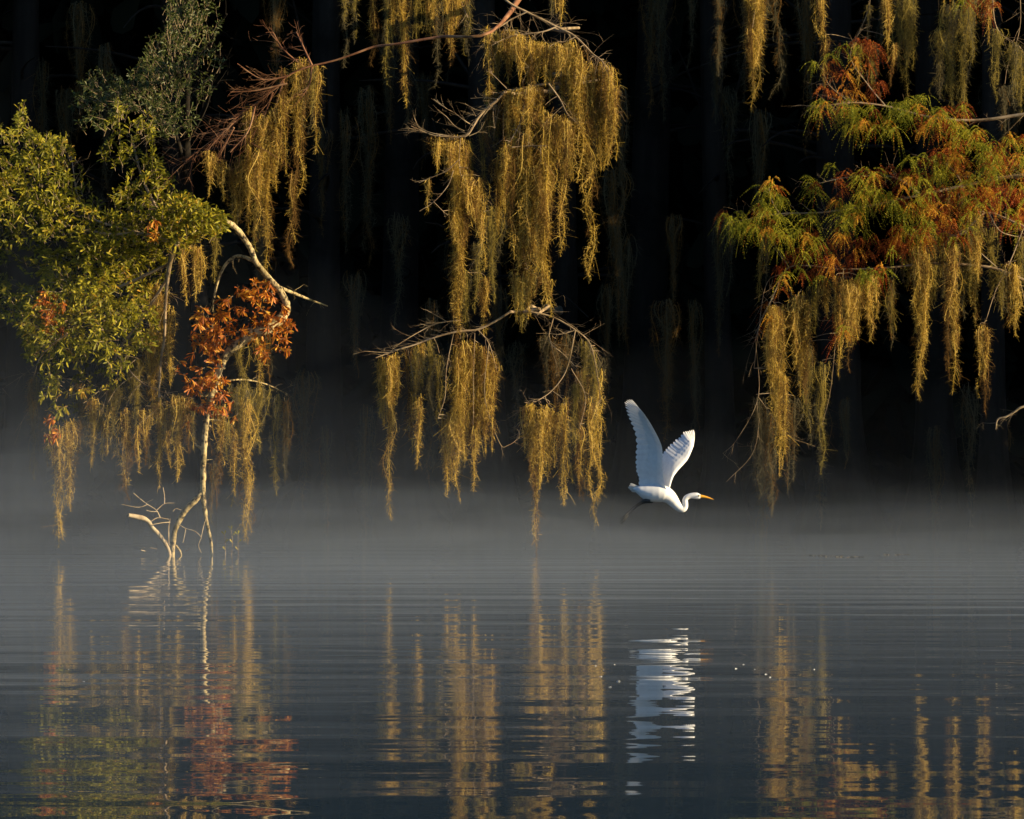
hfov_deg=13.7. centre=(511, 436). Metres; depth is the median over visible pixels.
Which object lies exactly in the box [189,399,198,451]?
moss clump
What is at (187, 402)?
moss clump
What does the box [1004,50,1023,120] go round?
moss clump
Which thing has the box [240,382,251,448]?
moss clump
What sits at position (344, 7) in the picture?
moss clump
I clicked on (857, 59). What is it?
moss clump
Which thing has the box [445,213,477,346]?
moss clump
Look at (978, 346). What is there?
moss clump
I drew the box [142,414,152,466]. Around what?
moss clump
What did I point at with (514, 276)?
moss clump
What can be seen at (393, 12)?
moss clump
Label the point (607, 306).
moss strand
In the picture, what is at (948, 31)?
moss clump
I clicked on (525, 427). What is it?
moss clump
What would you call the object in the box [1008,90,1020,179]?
moss strand
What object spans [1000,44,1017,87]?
moss clump
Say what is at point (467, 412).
moss clump
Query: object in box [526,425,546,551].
moss clump
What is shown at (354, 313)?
moss strand
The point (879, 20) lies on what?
moss strand
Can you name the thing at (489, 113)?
moss clump
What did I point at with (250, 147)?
moss clump
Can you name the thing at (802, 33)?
moss strand
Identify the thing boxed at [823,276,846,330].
moss clump
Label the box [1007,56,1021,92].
moss clump
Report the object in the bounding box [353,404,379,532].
moss strand
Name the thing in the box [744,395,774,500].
moss clump
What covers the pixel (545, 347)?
moss clump
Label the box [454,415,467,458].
moss clump
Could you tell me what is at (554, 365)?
moss clump
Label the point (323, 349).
cypress tree
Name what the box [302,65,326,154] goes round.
moss clump
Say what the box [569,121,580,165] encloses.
moss clump
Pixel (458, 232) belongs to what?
moss clump
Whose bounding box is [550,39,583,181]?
moss clump
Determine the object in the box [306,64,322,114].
moss clump
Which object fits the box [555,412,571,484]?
moss clump
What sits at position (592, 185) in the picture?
moss clump
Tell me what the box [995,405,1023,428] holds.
branch
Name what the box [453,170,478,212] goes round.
moss clump
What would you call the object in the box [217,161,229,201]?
moss clump
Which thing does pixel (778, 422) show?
moss clump
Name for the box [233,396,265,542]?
moss clump
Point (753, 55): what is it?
moss clump
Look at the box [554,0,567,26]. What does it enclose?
moss clump
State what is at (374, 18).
moss clump
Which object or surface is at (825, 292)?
moss clump
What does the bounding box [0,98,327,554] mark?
swamp tree
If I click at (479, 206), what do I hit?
moss clump
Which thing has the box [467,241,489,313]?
moss clump
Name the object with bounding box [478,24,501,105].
moss clump
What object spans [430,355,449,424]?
moss clump
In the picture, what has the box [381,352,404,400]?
moss clump
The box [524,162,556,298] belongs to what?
moss clump
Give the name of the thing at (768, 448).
moss clump
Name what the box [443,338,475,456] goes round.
moss clump
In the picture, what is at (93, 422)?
moss clump
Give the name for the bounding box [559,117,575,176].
moss clump
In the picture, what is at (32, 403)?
moss clump
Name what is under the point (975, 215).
moss clump
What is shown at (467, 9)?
moss clump
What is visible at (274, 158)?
moss clump
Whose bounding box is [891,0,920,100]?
moss clump
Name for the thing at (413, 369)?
moss clump
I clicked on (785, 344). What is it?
moss clump
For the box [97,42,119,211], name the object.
moss strand
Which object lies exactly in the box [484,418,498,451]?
moss clump
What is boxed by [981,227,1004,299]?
moss clump
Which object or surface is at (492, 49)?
moss clump
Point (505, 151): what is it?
moss clump
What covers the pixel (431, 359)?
moss clump
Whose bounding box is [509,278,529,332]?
moss clump
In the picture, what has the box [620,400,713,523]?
egret
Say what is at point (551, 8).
moss clump
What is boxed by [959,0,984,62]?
moss clump
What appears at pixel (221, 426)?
moss clump
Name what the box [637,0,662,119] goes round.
moss strand
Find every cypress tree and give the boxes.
[0,0,159,529]
[44,0,341,532]
[141,0,623,532]
[214,0,433,531]
[310,0,441,526]
[359,0,588,533]
[502,0,798,528]
[636,0,869,531]
[701,0,969,536]
[710,0,1023,481]
[851,0,1023,534]
[859,0,1023,538]
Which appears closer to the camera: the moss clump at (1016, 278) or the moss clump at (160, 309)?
the moss clump at (160, 309)
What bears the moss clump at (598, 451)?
attached to the cypress tree at (557, 516)
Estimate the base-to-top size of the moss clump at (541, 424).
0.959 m
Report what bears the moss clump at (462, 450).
attached to the cypress tree at (557, 516)
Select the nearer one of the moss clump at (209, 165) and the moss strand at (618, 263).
the moss clump at (209, 165)
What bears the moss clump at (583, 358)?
attached to the cypress tree at (557, 516)
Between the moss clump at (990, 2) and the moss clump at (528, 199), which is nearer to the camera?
the moss clump at (528, 199)
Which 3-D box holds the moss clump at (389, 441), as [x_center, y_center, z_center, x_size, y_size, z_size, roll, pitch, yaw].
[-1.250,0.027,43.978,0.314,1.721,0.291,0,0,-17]
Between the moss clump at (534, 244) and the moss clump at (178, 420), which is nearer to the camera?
the moss clump at (178, 420)
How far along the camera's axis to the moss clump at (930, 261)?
45.56 m
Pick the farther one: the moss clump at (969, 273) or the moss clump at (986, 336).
the moss clump at (969, 273)
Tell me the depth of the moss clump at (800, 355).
44.84 m
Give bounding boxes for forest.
[0,0,1023,524]
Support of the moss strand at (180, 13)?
hanging from the forest
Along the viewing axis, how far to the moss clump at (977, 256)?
44.88 m
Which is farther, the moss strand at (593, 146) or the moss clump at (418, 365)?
the moss strand at (593, 146)
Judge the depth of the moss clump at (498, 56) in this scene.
44.19 m
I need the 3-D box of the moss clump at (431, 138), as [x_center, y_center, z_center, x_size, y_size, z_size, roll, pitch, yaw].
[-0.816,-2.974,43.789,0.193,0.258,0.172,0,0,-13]
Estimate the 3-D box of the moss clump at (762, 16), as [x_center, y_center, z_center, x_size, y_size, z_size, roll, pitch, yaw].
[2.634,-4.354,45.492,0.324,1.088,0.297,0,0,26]
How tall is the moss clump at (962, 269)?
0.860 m
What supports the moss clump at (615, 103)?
attached to the cypress tree at (557, 516)
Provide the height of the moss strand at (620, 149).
1.654 m
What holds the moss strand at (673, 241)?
hanging from the forest
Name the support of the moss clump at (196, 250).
hanging from the swamp tree at (184, 207)
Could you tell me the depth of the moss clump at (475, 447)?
43.95 m
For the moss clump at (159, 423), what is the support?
hanging from the swamp tree at (184, 207)
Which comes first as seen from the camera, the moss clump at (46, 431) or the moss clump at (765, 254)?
the moss clump at (46, 431)
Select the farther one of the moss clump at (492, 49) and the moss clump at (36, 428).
the moss clump at (492, 49)
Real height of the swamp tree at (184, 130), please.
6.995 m
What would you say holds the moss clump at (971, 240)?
attached to the cypress tree at (992, 160)
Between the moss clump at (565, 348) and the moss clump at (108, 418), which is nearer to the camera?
the moss clump at (108, 418)
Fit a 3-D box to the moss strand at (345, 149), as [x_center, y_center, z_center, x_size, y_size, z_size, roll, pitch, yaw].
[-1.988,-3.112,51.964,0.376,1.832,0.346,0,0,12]
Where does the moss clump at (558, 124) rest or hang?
attached to the cypress tree at (557, 516)
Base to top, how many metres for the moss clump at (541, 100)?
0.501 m
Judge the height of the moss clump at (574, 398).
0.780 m
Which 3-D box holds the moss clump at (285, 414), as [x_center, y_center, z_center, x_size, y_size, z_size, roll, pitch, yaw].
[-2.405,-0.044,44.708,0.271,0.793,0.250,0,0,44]
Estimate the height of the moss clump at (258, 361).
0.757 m
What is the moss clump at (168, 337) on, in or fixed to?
attached to the swamp tree at (184, 207)
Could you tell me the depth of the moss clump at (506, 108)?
43.96 m
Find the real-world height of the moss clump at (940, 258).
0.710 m
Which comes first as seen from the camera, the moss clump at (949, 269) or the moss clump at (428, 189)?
the moss clump at (428, 189)
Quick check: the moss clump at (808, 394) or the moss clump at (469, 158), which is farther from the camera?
the moss clump at (808, 394)
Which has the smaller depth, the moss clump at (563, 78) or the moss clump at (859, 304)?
the moss clump at (563, 78)
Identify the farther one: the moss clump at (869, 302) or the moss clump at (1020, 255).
the moss clump at (1020, 255)
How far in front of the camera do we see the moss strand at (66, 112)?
53.43 m
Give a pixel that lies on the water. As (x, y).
(266, 669)
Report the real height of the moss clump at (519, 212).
1.700 m
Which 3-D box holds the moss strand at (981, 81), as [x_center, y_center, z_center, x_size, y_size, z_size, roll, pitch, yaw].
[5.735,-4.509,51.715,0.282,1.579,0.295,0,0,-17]
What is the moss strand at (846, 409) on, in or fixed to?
hanging from the forest
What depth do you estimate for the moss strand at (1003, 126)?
49.22 m
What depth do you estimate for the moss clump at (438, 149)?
43.72 m
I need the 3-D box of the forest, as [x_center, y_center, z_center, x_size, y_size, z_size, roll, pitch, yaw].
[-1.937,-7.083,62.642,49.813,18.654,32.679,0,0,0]
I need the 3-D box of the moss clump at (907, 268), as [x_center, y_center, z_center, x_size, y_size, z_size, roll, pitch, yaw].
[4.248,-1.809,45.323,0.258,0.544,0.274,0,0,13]
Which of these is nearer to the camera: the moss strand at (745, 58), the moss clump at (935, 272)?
the moss clump at (935, 272)
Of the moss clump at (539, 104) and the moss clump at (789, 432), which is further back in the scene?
the moss clump at (789, 432)
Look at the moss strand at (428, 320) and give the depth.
50.97 m
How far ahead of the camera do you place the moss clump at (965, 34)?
44.99 m
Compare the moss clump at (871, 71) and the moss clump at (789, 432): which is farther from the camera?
the moss clump at (789, 432)
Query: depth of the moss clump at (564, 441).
44.18 m
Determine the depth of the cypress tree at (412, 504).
56.72 m
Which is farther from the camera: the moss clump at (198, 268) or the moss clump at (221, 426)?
the moss clump at (221, 426)
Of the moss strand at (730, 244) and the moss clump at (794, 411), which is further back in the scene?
the moss strand at (730, 244)
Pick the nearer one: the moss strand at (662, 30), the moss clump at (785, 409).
the moss clump at (785, 409)
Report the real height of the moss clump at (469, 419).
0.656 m
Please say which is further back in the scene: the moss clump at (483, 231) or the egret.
the moss clump at (483, 231)
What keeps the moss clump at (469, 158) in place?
attached to the cypress tree at (557, 516)
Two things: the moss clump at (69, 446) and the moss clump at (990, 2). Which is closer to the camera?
the moss clump at (69, 446)
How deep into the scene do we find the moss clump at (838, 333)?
44.75 m
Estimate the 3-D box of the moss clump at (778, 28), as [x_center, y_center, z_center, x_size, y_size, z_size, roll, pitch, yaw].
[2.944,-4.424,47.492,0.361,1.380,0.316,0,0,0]
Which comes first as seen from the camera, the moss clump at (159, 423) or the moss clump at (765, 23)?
the moss clump at (159, 423)
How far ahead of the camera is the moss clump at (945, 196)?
45.41 m
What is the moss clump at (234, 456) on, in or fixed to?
hanging from the swamp tree at (184, 207)
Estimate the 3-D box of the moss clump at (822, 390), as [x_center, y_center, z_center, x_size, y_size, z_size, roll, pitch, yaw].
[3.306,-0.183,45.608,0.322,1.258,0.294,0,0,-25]
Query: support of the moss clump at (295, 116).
attached to the cypress tree at (557, 516)
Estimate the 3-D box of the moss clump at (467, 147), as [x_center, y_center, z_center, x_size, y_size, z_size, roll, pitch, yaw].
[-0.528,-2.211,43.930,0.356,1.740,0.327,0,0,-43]
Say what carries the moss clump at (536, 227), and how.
attached to the cypress tree at (557, 516)
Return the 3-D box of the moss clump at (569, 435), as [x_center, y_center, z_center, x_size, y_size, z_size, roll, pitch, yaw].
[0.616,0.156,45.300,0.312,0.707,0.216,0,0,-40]
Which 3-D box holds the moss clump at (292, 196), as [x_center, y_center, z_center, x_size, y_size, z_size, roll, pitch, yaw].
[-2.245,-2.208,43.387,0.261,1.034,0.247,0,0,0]
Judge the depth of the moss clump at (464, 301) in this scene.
44.59 m
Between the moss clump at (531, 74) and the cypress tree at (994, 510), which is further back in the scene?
the cypress tree at (994, 510)
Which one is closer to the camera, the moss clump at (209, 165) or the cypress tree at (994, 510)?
the moss clump at (209, 165)
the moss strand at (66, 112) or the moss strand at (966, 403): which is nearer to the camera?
the moss strand at (966, 403)
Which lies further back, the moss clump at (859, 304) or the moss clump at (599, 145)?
the moss clump at (859, 304)
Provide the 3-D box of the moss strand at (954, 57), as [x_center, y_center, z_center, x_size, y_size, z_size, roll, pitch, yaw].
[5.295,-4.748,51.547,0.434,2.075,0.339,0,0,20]
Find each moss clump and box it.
[22,375,45,478]
[27,377,46,455]
[39,412,61,468]
[42,424,68,546]
[51,418,91,511]
[67,383,97,454]
[83,397,106,468]
[94,401,108,433]
[97,420,110,461]
[101,383,126,454]
[101,404,115,453]
[111,407,133,500]
[117,355,146,436]
[129,424,147,474]
[134,325,168,424]
[134,359,147,423]
[136,407,153,464]
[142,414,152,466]
[144,280,171,396]
[147,397,173,491]
[155,408,176,469]
[156,305,179,387]
[162,309,178,368]
[164,392,193,480]
[173,247,191,305]
[178,397,196,463]
[187,244,204,300]
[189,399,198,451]
[190,246,212,291]
[194,150,220,195]
[206,461,220,523]
[207,233,222,280]
[207,404,229,484]
[211,160,219,186]
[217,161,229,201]
[221,418,236,460]
[224,166,237,205]
[225,431,247,505]
[226,426,242,497]
[227,165,245,223]
[227,345,252,396]
[227,382,258,457]
[228,158,247,225]
[229,175,240,196]
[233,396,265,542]
[236,153,261,231]
[237,107,259,213]
[240,149,265,239]
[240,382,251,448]
[240,386,274,454]
[247,338,272,394]
[249,155,263,251]
[252,113,271,168]
[253,134,280,281]
[261,334,273,382]
[263,106,279,165]
[265,394,288,496]
[266,127,290,190]
[271,93,291,170]
[275,68,294,174]
[279,406,303,482]
[280,396,294,468]
[282,171,301,269]
[284,60,310,195]
[291,57,308,132]
[294,69,311,161]
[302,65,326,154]
[305,67,316,134]
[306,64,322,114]
[336,0,352,70]
[348,0,360,42]
[364,0,384,66]
[371,357,389,426]
[374,365,391,417]
[378,0,396,89]
[379,356,402,520]
[380,0,400,49]
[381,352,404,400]
[382,354,399,434]
[392,0,413,108]
[398,347,419,437]
[402,396,424,456]
[403,393,425,466]
[408,349,421,405]
[409,0,426,36]
[409,346,428,420]
[414,340,426,385]
[414,341,428,402]
[419,0,439,36]
[419,177,434,213]
[424,136,436,155]
[424,337,441,411]
[427,0,441,29]
[429,137,447,170]
[430,0,445,88]
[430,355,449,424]
[430,412,456,496]
[435,138,448,166]
[435,418,460,478]
[440,4,465,67]
[440,138,455,178]
[441,0,451,23]
[441,346,470,501]
[442,142,468,241]
[443,134,477,333]
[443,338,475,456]
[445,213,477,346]
[449,406,469,472]
[450,0,468,30]
[452,372,471,470]
[453,138,480,303]
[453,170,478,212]
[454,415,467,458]
[455,270,477,340]
[457,404,475,465]
[459,0,474,66]
[459,338,481,432]
[461,177,495,238]
[463,139,476,176]
[463,186,487,226]
[465,344,493,439]
[466,398,485,457]
[467,214,492,269]
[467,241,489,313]
[467,426,486,490]
[472,119,491,191]
[475,85,505,173]
[477,274,492,333]
[477,404,496,453]
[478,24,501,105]
[479,351,499,434]
[482,31,505,97]
[483,202,512,303]
[484,34,501,78]
[484,103,506,156]
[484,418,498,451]
[487,156,506,234]
[487,358,501,420]
[495,29,517,83]
[495,141,515,213]
[496,90,517,142]
[499,131,528,259]
[502,85,531,148]
[504,147,534,306]
[507,34,534,84]
[509,93,526,136]
[509,269,523,320]
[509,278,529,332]
[514,84,544,144]
[514,127,536,284]
[514,404,531,453]
[515,269,542,318]
[519,149,556,290]
[520,39,539,85]
[522,402,543,467]
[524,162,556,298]
[525,53,537,85]
[526,41,545,91]
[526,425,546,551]
[526,433,538,488]
[527,85,546,140]
[530,107,561,312]
[530,174,540,294]
[531,404,556,491]
[532,150,543,288]
[533,333,555,394]
[534,88,547,115]
[537,41,556,85]
[537,406,559,482]
[537,410,554,484]
[538,46,559,104]
[540,114,562,209]
[541,277,555,316]
[542,340,564,410]
[546,410,563,465]
[547,0,557,17]
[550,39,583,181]
[550,42,568,76]
[550,113,565,162]
[551,113,576,255]
[553,44,570,114]
[553,397,577,505]
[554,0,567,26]
[554,49,567,97]
[554,333,574,401]
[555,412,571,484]
[557,422,572,481]
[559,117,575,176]
[562,130,576,177]
[563,383,582,454]
[566,47,591,183]
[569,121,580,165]
[570,425,587,494]
[571,363,591,447]
[575,63,602,187]
[575,339,591,397]
[575,433,590,497]
[576,61,606,279]
[580,64,595,173]
[580,397,605,501]
[582,368,607,527]
[583,347,602,425]
[585,61,611,174]
[590,355,610,410]
[594,64,627,165]
[600,92,623,170]
[601,85,623,156]
[711,0,730,94]
[712,0,727,78]
[737,0,762,85]
[742,28,764,98]
[743,0,765,112]
[744,0,773,77]
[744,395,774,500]
[754,235,770,305]
[758,412,781,520]
[759,1,775,75]
[759,227,770,282]
[762,305,789,393]
[762,305,790,420]
[765,0,789,97]
[767,368,789,476]
[768,317,787,386]
[772,304,801,402]
[773,375,791,457]
[782,395,795,494]
[783,290,814,397]
[784,299,803,369]
[786,296,801,385]
[786,397,812,482]
[797,299,817,404]
[798,347,814,433]
[800,343,817,444]
[805,283,824,333]
[809,0,828,51]
[810,361,832,474]
[815,35,832,90]
[818,276,833,320]
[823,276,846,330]
[831,300,845,375]
[833,278,861,346]
[841,280,862,375]
[841,297,855,350]
[844,276,869,341]
[850,43,865,92]
[858,42,880,90]
[858,273,879,342]
[862,3,873,38]
[868,276,881,318]
[878,287,899,347]
[879,0,895,57]
[881,274,902,332]
[886,43,900,88]
[889,0,911,77]
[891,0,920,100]
[898,237,907,283]
[899,242,919,288]
[902,8,920,67]
[905,0,919,70]
[907,245,939,400]
[908,244,933,333]
[910,262,929,393]
[915,248,940,354]
[924,241,939,291]
[925,240,941,303]
[927,237,951,298]
[928,29,946,98]
[933,0,960,112]
[933,248,958,378]
[935,243,965,394]
[939,245,968,330]
[940,192,954,225]
[953,3,977,129]
[953,184,967,229]
[954,242,965,299]
[957,241,970,320]
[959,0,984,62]
[962,236,975,298]
[962,245,981,302]
[963,215,986,283]
[965,198,984,249]
[965,235,988,325]
[971,221,984,271]
[973,326,984,375]
[975,322,996,413]
[980,0,995,41]
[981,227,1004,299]
[987,28,1008,100]
[990,84,1011,134]
[991,267,1009,318]
[994,262,1021,332]
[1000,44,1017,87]
[1003,41,1023,110]
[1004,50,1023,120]
[1005,262,1023,341]
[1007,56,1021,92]
[1012,235,1023,301]
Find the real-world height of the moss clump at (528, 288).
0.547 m
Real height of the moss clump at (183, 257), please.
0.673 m
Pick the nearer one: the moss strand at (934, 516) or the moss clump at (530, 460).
the moss clump at (530, 460)
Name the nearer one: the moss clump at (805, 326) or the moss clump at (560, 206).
the moss clump at (560, 206)
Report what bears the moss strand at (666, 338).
hanging from the forest
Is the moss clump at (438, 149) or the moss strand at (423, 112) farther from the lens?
the moss strand at (423, 112)
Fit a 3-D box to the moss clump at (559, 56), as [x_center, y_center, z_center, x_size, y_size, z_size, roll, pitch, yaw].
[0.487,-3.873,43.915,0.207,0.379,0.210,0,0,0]
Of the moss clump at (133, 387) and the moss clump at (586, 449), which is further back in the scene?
the moss clump at (586, 449)
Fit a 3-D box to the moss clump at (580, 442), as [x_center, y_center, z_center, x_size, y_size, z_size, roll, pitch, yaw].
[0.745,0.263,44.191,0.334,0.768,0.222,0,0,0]
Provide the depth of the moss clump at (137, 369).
44.16 m
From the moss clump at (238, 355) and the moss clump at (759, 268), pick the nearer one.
the moss clump at (238, 355)
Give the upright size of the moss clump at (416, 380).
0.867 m
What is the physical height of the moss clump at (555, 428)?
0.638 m
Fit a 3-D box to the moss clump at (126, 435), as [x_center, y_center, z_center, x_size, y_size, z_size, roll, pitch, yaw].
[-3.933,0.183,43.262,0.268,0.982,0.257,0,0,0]
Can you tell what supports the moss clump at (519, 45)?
attached to the cypress tree at (557, 516)
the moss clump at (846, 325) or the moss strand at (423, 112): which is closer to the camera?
the moss clump at (846, 325)
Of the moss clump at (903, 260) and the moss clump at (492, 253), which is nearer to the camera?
the moss clump at (492, 253)
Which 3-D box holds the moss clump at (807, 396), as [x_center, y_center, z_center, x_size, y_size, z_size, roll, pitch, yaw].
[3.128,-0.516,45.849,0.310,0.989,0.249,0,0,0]
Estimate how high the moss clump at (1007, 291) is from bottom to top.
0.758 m
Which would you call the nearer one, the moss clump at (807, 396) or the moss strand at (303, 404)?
the moss clump at (807, 396)
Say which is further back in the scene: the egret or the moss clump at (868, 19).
the moss clump at (868, 19)
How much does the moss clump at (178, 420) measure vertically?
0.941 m
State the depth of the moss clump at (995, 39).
44.78 m
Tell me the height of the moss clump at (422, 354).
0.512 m
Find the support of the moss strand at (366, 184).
hanging from the forest
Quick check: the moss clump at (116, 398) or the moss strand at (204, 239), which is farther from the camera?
the moss strand at (204, 239)
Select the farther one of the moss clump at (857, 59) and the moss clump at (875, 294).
the moss clump at (857, 59)
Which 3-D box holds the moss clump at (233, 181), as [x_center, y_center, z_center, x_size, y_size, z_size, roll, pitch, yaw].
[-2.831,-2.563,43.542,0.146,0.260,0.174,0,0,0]
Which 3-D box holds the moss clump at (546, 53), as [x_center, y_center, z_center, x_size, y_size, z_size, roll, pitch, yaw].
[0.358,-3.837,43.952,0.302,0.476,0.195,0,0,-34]
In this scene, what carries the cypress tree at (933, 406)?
in the water
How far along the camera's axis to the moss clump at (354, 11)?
46.40 m
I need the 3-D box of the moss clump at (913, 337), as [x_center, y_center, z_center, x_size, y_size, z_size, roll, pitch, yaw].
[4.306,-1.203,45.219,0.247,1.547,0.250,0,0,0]
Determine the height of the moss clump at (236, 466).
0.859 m
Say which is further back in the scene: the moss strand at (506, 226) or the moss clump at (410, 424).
the moss strand at (506, 226)
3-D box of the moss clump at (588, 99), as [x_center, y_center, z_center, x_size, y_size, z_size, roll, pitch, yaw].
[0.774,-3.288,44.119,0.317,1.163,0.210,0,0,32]
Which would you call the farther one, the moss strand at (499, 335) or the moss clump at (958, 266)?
the moss strand at (499, 335)
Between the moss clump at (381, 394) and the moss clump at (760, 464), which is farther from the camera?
the moss clump at (760, 464)
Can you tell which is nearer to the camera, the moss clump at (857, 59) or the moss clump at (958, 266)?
the moss clump at (857, 59)
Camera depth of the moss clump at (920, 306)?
44.81 m
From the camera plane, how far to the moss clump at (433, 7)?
44.99 m
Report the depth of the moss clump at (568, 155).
44.11 m
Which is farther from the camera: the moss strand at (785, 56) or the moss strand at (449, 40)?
the moss strand at (449, 40)
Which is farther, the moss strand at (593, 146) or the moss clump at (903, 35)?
the moss strand at (593, 146)
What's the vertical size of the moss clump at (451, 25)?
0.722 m
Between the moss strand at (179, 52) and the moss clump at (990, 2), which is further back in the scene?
the moss strand at (179, 52)
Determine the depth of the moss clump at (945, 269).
45.13 m
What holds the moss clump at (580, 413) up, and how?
attached to the cypress tree at (557, 516)
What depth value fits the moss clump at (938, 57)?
45.30 m
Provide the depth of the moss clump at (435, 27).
47.00 m
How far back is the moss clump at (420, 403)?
43.90 m
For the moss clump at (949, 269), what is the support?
attached to the cypress tree at (992, 160)
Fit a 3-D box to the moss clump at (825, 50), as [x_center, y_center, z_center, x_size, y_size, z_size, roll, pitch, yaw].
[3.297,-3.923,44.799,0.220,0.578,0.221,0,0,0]
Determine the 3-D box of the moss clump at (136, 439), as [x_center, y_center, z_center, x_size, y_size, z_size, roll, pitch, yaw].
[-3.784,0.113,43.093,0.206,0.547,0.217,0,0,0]
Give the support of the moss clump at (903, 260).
attached to the cypress tree at (992, 160)
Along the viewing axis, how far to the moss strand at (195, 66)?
53.37 m
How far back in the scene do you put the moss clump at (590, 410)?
44.02 m
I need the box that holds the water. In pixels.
[0,513,1023,818]
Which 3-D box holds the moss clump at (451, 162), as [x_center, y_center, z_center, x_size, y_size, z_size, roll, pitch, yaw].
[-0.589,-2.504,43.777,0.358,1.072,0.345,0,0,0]
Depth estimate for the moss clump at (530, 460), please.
44.10 m
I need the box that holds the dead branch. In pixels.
[122,488,206,554]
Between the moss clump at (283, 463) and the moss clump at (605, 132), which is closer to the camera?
the moss clump at (605, 132)
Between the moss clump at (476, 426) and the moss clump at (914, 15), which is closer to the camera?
the moss clump at (476, 426)
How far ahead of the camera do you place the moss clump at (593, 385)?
44.39 m
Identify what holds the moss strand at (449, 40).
hanging from the cypress tree at (489, 504)
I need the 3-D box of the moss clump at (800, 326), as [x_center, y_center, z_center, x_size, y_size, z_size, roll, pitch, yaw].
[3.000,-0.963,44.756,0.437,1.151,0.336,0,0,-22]
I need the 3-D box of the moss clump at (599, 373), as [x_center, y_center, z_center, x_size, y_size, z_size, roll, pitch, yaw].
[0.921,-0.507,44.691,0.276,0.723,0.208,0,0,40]
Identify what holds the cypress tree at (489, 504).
in the water
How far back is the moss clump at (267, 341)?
43.50 m
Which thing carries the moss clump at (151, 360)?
attached to the swamp tree at (184, 207)
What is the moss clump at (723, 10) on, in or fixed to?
attached to the cypress tree at (992, 160)
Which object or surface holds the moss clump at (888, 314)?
attached to the cypress tree at (992, 160)
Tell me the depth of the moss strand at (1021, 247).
50.52 m
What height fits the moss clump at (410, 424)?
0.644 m
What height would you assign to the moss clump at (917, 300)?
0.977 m
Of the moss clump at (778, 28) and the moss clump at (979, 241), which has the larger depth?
the moss clump at (778, 28)
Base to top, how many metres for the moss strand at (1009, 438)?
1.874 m
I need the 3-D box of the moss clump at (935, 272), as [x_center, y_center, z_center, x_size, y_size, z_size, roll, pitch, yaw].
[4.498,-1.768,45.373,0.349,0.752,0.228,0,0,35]
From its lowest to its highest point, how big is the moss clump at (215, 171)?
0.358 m
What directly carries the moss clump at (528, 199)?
attached to the cypress tree at (557, 516)
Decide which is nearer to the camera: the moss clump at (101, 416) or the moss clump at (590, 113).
the moss clump at (101, 416)
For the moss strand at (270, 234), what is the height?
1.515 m
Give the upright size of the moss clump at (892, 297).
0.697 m
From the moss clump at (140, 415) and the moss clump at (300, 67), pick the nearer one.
the moss clump at (140, 415)
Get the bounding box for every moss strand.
[27,57,52,222]
[50,85,78,177]
[63,1,96,143]
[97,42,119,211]
[170,31,194,91]
[175,0,187,40]
[182,0,205,118]
[200,235,208,275]
[250,214,267,365]
[253,212,277,319]
[261,0,287,100]
[288,368,322,511]
[313,128,334,238]
[317,425,337,535]
[334,106,363,253]
[338,269,370,378]
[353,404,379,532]
[354,85,380,266]
[375,30,400,145]
[383,212,420,330]
[391,0,425,138]
[414,71,433,169]
[417,298,441,487]
[440,3,463,85]
[441,238,464,352]
[490,285,511,395]
[498,85,517,274]
[506,340,527,439]
[587,85,600,189]
[594,283,616,400]
[597,167,632,298]
[604,85,639,221]
[607,234,639,353]
[608,213,628,344]
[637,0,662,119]
[646,298,682,440]
[649,0,668,66]
[653,0,676,119]
[665,213,683,314]
[684,0,698,67]
[684,299,706,441]
[706,43,721,122]
[707,213,728,355]
[717,85,741,206]
[723,214,737,296]
[727,0,751,101]
[742,106,776,225]
[746,429,773,538]
[770,28,792,106]
[793,0,826,155]
[795,1,811,76]
[809,398,835,531]
[834,398,853,460]
[874,0,885,65]
[922,425,947,536]
[933,0,960,124]
[952,383,986,527]
[976,32,981,110]
[990,85,1021,215]
[1007,425,1013,455]
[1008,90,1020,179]
[1012,219,1023,312]
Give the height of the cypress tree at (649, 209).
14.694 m
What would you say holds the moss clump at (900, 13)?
attached to the cypress tree at (992, 160)
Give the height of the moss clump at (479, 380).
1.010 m
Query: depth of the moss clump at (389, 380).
43.97 m
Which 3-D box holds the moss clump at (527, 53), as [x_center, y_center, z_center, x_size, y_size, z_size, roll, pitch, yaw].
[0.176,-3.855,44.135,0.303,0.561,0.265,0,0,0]
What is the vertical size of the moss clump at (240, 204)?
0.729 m
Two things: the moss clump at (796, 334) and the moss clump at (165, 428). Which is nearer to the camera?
the moss clump at (165, 428)
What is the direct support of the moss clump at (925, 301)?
attached to the cypress tree at (992, 160)
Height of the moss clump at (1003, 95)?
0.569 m
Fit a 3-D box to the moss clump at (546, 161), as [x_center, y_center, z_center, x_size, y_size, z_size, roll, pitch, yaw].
[0.333,-2.337,43.885,0.402,2.123,0.354,0,0,31]
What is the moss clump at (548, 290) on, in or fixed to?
attached to the cypress tree at (557, 516)
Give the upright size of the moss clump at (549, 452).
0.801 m
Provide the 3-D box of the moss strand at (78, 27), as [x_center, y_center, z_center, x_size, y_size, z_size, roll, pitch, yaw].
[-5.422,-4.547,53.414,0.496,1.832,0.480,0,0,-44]
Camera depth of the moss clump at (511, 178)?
43.88 m
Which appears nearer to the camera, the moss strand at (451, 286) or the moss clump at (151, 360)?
the moss clump at (151, 360)
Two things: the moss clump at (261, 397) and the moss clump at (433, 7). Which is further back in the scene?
the moss clump at (433, 7)
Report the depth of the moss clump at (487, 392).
43.99 m
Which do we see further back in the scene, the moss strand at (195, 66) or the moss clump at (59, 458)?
the moss strand at (195, 66)
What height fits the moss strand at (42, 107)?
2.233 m
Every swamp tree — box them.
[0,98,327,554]
[68,0,244,534]
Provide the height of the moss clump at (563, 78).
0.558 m
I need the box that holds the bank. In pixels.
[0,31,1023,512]
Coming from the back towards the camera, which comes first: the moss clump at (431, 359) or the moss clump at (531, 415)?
the moss clump at (431, 359)

